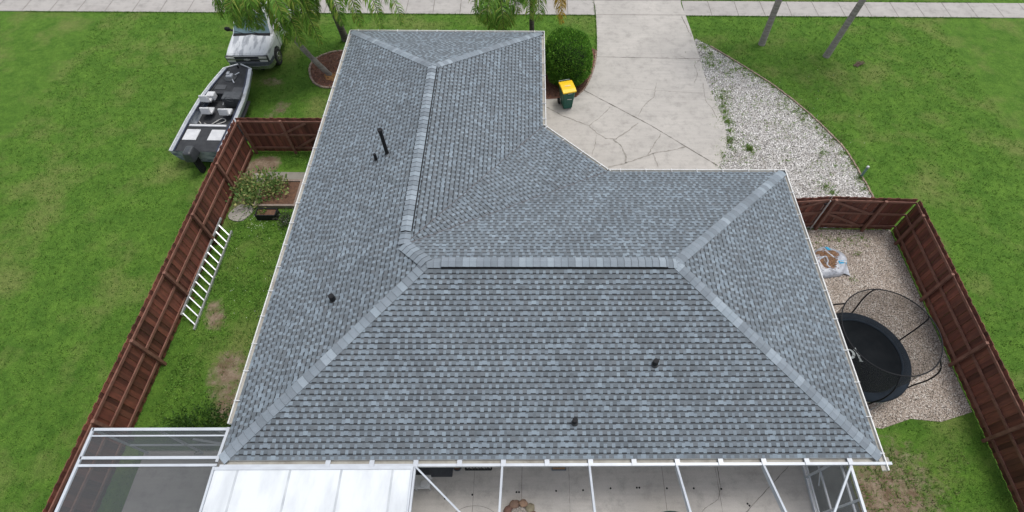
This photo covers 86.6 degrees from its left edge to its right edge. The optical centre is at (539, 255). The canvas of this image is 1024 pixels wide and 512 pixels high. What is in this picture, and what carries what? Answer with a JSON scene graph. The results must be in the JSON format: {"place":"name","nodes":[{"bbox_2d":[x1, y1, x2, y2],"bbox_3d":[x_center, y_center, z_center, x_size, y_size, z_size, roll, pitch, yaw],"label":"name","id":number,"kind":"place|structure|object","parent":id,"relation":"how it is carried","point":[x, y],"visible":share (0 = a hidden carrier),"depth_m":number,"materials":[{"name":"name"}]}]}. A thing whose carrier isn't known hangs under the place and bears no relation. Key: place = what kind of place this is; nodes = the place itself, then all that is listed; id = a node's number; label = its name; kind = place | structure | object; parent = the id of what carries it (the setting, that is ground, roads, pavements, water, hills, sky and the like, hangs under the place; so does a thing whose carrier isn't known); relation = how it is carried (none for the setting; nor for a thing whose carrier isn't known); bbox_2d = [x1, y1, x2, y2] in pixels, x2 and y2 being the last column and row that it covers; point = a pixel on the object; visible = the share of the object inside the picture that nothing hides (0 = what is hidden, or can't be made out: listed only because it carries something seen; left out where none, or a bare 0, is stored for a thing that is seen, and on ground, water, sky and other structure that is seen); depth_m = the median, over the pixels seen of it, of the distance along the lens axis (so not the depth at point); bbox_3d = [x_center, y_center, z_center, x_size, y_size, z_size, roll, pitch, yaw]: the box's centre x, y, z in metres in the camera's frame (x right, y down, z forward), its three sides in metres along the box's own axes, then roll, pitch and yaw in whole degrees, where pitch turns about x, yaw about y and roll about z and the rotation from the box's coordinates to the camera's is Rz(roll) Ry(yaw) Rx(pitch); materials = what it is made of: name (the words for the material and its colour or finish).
{"place":"outdoors","nodes":[
{"label":"outdoors","id":0,"kind":"place"},
{"bbox_2d":[0,0,1023,511],"bbox_3d":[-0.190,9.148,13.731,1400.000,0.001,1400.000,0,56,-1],"label":"lawn","id":1,"kind":"structure","parent":0,"point":[38,50],"depth_m":21.92,"materials":[{"name":"green plant"}]},
{"bbox_2d":[42,119,252,511],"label":"wood fence","id":2,"kind":"object","parent":1,"relation":"on","point":[139,360],"visible":0.84,"depth_m":17.35,"materials":[{"name":"brown wood"}]},
{"bbox_2d":[163,394,232,427],"bbox_3d":[-9.604,4.931,16.053,3.310,0.700,1.831,0,56,-1],"label":"ground shrub","id":3,"kind":"object","parent":1,"relation":"on","point":[181,423],"visible":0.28,"depth_m":16.16,"materials":[{"name":"green plant"}]},
{"bbox_2d":[180,217,232,329],"bbox_3d":[-11.664,0.514,19.078,0.465,0.355,4.450,0,56,-1],"label":"ladder","id":4,"kind":"object","parent":1,"relation":"on","point":[198,275],"visible":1,"depth_m":18.95,"materials":[{"name":"metal"}]},
{"bbox_2d":[152,153,308,427],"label":"broadleaf weeds","id":5,"kind":"object","parent":1,"relation":"on","point":[227,305],"visible":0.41,"depth_m":18.64,"materials":[{"name":"green plant"}]},
{"bbox_2d":[228,204,253,221],"bbox_3d":[-11.424,-1.654,20.741,0.739,0.050,0.861,24,59,15],"label":"flat stone","id":6,"kind":"object","parent":1,"relation":"on","point":[238,209],"visible":0.93,"depth_m":20.69,"materials":[{"name":"beige stone"}]},
{"bbox_2d":[224,2,296,69],"bbox_3d":[-13.239,-11.162,25.902,2.599,1.938,5.676,0,56,-1],"label":"pickup truck","id":7,"kind":"object","parent":1,"relation":"on","point":[258,50],"visible":0.61,"depth_m":24.68,"materials":[{"name":"paint"}]},
{"bbox_2d":[254,208,279,219],"bbox_3d":[-10.321,-1.600,20.538,0.775,0.353,0.365,0,56,-1],"label":"planter box","id":8,"kind":"object","parent":1,"relation":"on","point":[265,213],"visible":0.99,"depth_m":20.48,"materials":[{"name":"black plastic"}]},
{"bbox_2d":[252,179,302,207],"bbox_3d":[-10.073,-2.321,21.132,1.850,0.170,1.625,0,56,-1],"label":"raised bed","id":9,"kind":"object","parent":1,"relation":"on","point":[289,200],"visible":0.4,"depth_m":21.06,"materials":[{"name":"soil"}]},
{"bbox_2d":[225,165,288,212],"bbox_3d":[-10.873,-2.697,20.888,2.475,1.177,2.392,0,56,-1],"label":"garden shrub","id":10,"kind":"object","parent":9,"relation":"in","point":[247,195],"visible":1,"depth_m":20.89,"materials":[{"name":"green plant"}]},
{"bbox_2d":[235,117,321,153],"bbox_3d":[-9.620,-4.797,21.784,4.438,1.842,0.172,0,56,-1],"label":"wood fence","id":11,"kind":"object","parent":1,"relation":"on","point":[295,135],"visible":0.64,"depth_m":21.67,"materials":[{"name":"brown wood"}]},
{"bbox_2d":[273,207,292,230],"bbox_3d":[-9.532,-1.418,20.287,0.863,0.619,0.949,0,56,-1],"label":"herb bush","id":12,"kind":"object","parent":1,"relation":"on","point":[283,219],"visible":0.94,"depth_m":20.31,"materials":[{"name":"green plant"}]},
{"bbox_2d":[266,172,304,178],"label":"stepping slab","id":13,"kind":"structure","parent":1,"relation":"on","point":[295,175],"depth_m":21.78,"materials":[{"name":"grey concrete"}]},
{"bbox_2d":[311,51,342,87],"bbox_3d":[-9.576,-8.815,25.539,2.567,0.049,2.767,0,56,-1],"label":"palm mulch ring","id":14,"kind":"object","parent":1,"relation":"on","point":[330,62],"visible":0.5,"depth_m":25.58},
{"bbox_2d":[212,0,331,75],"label":"palm tree","id":15,"kind":"object","parent":14,"relation":"on","point":[241,13],"visible":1,"depth_m":21.68,"materials":[{"name":"green plant"}]},
{"bbox_2d":[308,50,342,88],"bbox_3d":[-9.584,-8.814,25.531,2.634,0.070,2.790,0,56,-1],"label":"garden edging","id":16,"kind":"object","parent":14,"relation":"on","point":[311,78],"visible":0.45,"depth_m":25.34,"materials":[{"name":"grey concrete"}]},
{"bbox_2d":[324,72,336,80],"bbox_3d":[-9.572,-8.364,25.235,0.924,0.014,0.802,31,61,18],"label":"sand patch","id":17,"kind":"object","parent":14,"relation":"on","point":[331,77],"visible":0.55,"depth_m":25.20,"materials":[{"name":"brown sand"}]},
{"bbox_2d":[306,0,404,41],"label":"palm tree","id":18,"kind":"object","parent":1,"relation":"on","point":[337,18],"visible":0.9,"depth_m":22.63,"materials":[{"name":"green plant"}]},
{"bbox_2d":[468,0,527,30],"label":"palm tree","id":19,"kind":"object","parent":1,"relation":"on","point":[491,12],"visible":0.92,"depth_m":23.77,"materials":[{"name":"green plant"}]},
{"bbox_2d":[521,0,566,30],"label":"palm tree","id":20,"kind":"object","parent":1,"relation":"on","point":[533,5],"visible":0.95,"depth_m":23.45,"materials":[{"name":"green plant"}]},
{"bbox_2d":[545,48,596,98],"bbox_3d":[1.229,-8.652,25.579,3.162,0.049,3.854,0,56,-1],"label":"mulch bed","id":21,"kind":"object","parent":1,"relation":"on","point":[552,91],"visible":0.15,"depth_m":24.96,"materials":[{"name":"brown soil"}]},
{"bbox_2d":[545,26,593,86],"bbox_3d":[1.298,-8.920,24.373,2.278,2.387,2.381,0,56,-1],"label":"round bush","id":22,"kind":"object","parent":21,"relation":"on","point":[568,53],"visible":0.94,"depth_m":23.73,"materials":[{"name":"green plant"}]},
{"bbox_2d":[578,51,596,93],"bbox_3d":[2.369,-8.658,25.593,0.274,0.070,3.336,15,57,9],"label":"garden edging","id":23,"kind":"object","parent":21,"relation":"on","point":[591,73],"visible":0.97,"depth_m":25.42,"materials":[{"name":"grey concrete"}]},
{"bbox_2d":[411,466,812,511],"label":"patio slab","id":24,"kind":"structure","parent":1,"relation":"on","point":[707,489],"depth_m":15.38,"materials":[{"name":"concrete"}]},
{"bbox_2d":[199,466,413,511],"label":"patio cover","id":25,"kind":"object","parent":24,"relation":"on","point":[320,489],"visible":1,"depth_m":12.95,"materials":[{"name":"white paint"}]},
{"bbox_2d":[414,475,431,490],"bbox_3d":[-3.268,6.379,15.238,0.440,0.380,0.360,0,56,-1],"label":"side table","id":26,"kind":"object","parent":24,"relation":"on","point":[418,479],"visible":0.67,"depth_m":15.10,"materials":[{"name":"white plastic"}]},
{"bbox_2d":[420,479,427,486],"bbox_3d":[-3.195,6.285,14.989,0.210,0.140,0.210,0,56,-1],"label":"white tub","id":27,"kind":"object","parent":26,"relation":"on","point":[423,482],"visible":1,"depth_m":14.94,"materials":[{"name":"plastic"}]},
{"bbox_2d":[416,467,452,476],"bbox_3d":[-3.163,6.095,15.643,1.320,0.020,0.520,0,56,-1],"label":"doormat","id":28,"kind":"object","parent":24,"relation":"on","point":[440,471],"visible":0.22,"depth_m":15.57,"materials":[{"name":"black rubber"}]},
{"bbox_2d":[453,467,461,470],"bbox_3d":[-2.351,6.036,15.527,0.270,0.301,0.270,0,56,-1],"label":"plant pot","id":29,"kind":"object","parent":24,"relation":"on","point":[457,468],"visible":0.45,"depth_m":15.43,"materials":[{"name":"black plastic"}]},
{"bbox_2d":[465,467,491,470],"bbox_3d":[-1.769,5.988,15.733,0.790,0.023,0.440,0,56,-1],"label":"scroll doormat","id":30,"kind":"object","parent":24,"relation":"on","point":[477,469],"visible":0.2,"depth_m":15.62,"materials":[{"name":"black plastic"}]},
{"bbox_2d":[503,505,511,511],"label":"ring stone","id":31,"kind":"object","parent":24,"relation":"on","point":[508,508],"visible":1,"depth_m":14.97,"materials":[{"name":"brown stone"}]},
{"bbox_2d":[509,500,519,508],"bbox_3d":[-0.706,6.906,15.083,0.295,0.161,0.247,0,56,-1],"label":"ring stone","id":32,"kind":"object","parent":24,"relation":"on","point":[513,504],"visible":1,"depth_m":15.03,"materials":[{"name":"brown stone"}]},
{"bbox_2d":[512,507,526,511],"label":"ring pebbles","id":33,"kind":"object","parent":24,"relation":"on","point":[521,509],"visible":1,"depth_m":15.00,"materials":[{"name":"stone"}]},
{"bbox_2d":[518,499,527,507],"bbox_3d":[-0.461,6.887,15.094,0.228,0.163,0.244,-31,62,-19],"label":"ring stone","id":34,"kind":"object","parent":24,"relation":"on","point":[523,503],"visible":1,"depth_m":15.04,"materials":[{"name":"brown stone"}]},
{"bbox_2d":[525,503,534,511],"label":"ring stone","id":35,"kind":"object","parent":24,"relation":"on","point":[529,507],"visible":1,"depth_m":14.99,"materials":[{"name":"beige stone"}]},
{"bbox_2d":[219,457,892,511],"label":"pool cage","id":36,"kind":"object","parent":24,"relation":"on","point":[832,485],"visible":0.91,"depth_m":13.38,"materials":[{"name":"white metal"}]},
{"bbox_2d":[552,467,565,470],"bbox_3d":[0.553,5.728,15.201,0.420,1.242,0.272,0,56,-1],"label":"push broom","id":37,"kind":"object","parent":24,"relation":"on","point":[558,468],"visible":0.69,"depth_m":15.59,"materials":[{"name":"brown wood"}]},
{"bbox_2d":[758,0,781,45],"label":"palm tree","id":38,"kind":"object","parent":1,"relation":"on","point":[769,24],"visible":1,"depth_m":25.99,"materials":[{"name":"grey plant"}]},
{"bbox_2d":[796,196,832,229],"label":"wood gate","id":39,"kind":"structure","parent":1,"relation":"on","point":[811,210],"depth_m":19.60,"materials":[{"name":"wood"}]},
{"bbox_2d":[695,38,969,428],"bbox_3d":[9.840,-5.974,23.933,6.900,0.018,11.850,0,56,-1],"label":"shell gravel bed","id":40,"kind":"object","parent":1,"relation":"on","point":[776,144],"visible":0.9,"depth_m":23.27,"materials":[{"name":"grey gravel"}]},
{"bbox_2d":[710,46,873,196],"bbox_3d":[11.510,-5.929,23.902,1.441,0.070,12.225,-20,59,-13],"label":"garden edging","id":41,"kind":"object","parent":40,"relation":"on","point":[838,141],"visible":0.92,"depth_m":24.04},
{"bbox_2d":[860,166,869,176],"bbox_3d":[13.124,-3.413,21.923,0.130,0.600,0.130,0,56,-1],"label":"utility marker","id":42,"kind":"object","parent":40,"relation":"on","point":[865,170],"visible":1,"depth_m":21.85,"materials":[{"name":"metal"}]},
{"bbox_2d":[695,41,969,511],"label":"weeds","id":43,"kind":"object","parent":1,"relation":"on","point":[748,146],"visible":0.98,"depth_m":22.78,"materials":[{"name":"green plant"}]},
{"bbox_2d":[823,0,865,57],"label":"palm tree","id":44,"kind":"object","parent":1,"relation":"on","point":[830,49],"visible":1,"depth_m":25.29,"materials":[{"name":"grey plant"}]},
{"bbox_2d":[853,60,864,66],"bbox_3d":[15.354,-9.291,26.140,0.627,0.090,0.381,-22,59,-15],"label":"dead branch","id":45,"kind":"object","parent":1,"relation":"on","point":[859,63],"visible":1,"depth_m":26.11,"materials":[{"name":"brown wood"}]},
{"bbox_2d":[813,196,917,231],"bbox_3d":[11.845,-1.497,19.884,2.987,1.839,0.172,2,56,1],"label":"wood fence","id":46,"kind":"object","parent":1,"relation":"on","point":[862,214],"visible":1,"depth_m":19.81,"materials":[{"name":"brown wood"}]},
{"bbox_2d":[807,230,971,428],"bbox_3d":[10.504,2.204,18.495,5.700,0.016,7.700,0,56,-1],"label":"pebble bed","id":47,"kind":"object","parent":1,"relation":"on","point":[882,243],"visible":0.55,"depth_m":18.70,"materials":[{"name":"beige gravel"}]},
{"bbox_2d":[814,246,849,277],"bbox_3d":[10.475,0.172,19.671,1.478,0.293,1.340,0,56,-1],"label":"mulch bag","id":48,"kind":"object","parent":47,"relation":"on","point":[832,262],"visible":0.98,"depth_m":19.52,"materials":[{"name":"white plastic"}]},
{"bbox_2d":[833,288,943,409],"bbox_3d":[9.980,2.834,16.494,3.165,2.599,3.316,0,56,-1],"label":"trampoline","id":49,"kind":"object","parent":47,"relation":"on","point":[878,353],"visible":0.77,"depth_m":16.75,"materials":[{"name":"fabric"}]},
{"bbox_2d":[892,200,1023,511],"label":"wood fence","id":50,"kind":"object","parent":1,"relation":"on","point":[991,390],"visible":0.97,"depth_m":16.95,"materials":[{"name":"brown wood"}]},
{"bbox_3d":[-13.515,-6.289,23.239,2.498,0.984,5.439,0,56,-1],"label":"boat trailer","id":51,"kind":"object","parent":1,"relation":"on","visible":0},
{"bbox_2d":[168,64,252,172],"bbox_3d":[-13.521,-5.993,22.837,2.136,1.225,5.953,0,56,-1],"label":"bass boat","id":52,"kind":"object","parent":51,"relation":"on","point":[220,104],"visible":0.99,"depth_m":22.71,"materials":[{"name":"paint"}]},
{"bbox_2d":[0,0,1023,17],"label":"sidewalk","id":53,"kind":"structure","parent":0,"point":[845,9],"depth_m":28.49,"materials":[{"name":"concrete"}]},
{"bbox_2d":[218,29,889,470],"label":"house","id":54,"kind":"structure","parent":0,"point":[478,259],"depth_m":14.61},
{"bbox_2d":[546,0,726,168],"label":"driveway","id":55,"kind":"structure","parent":0,"point":[644,99],"depth_m":24.52,"materials":[{"name":"concrete"}]},
{"bbox_2d":[557,79,576,108],"bbox_3d":[1.172,-7.093,23.873,0.620,1.095,0.886,-13,57,-9],"label":"wheeled bin","id":56,"kind":"object","parent":55,"relation":"on","point":[567,89],"visible":1,"depth_m":23.52,"materials":[{"name":"green plastic"}]},
{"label":"side slab","id":57,"kind":"structure","parent":0,"visible":0},
{"bbox_2d":[54,427,229,511],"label":"side enclosure","id":58,"kind":"object","parent":57,"relation":"on","point":[142,469],"visible":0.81,"depth_m":13.32,"materials":[{"name":"white metal"}]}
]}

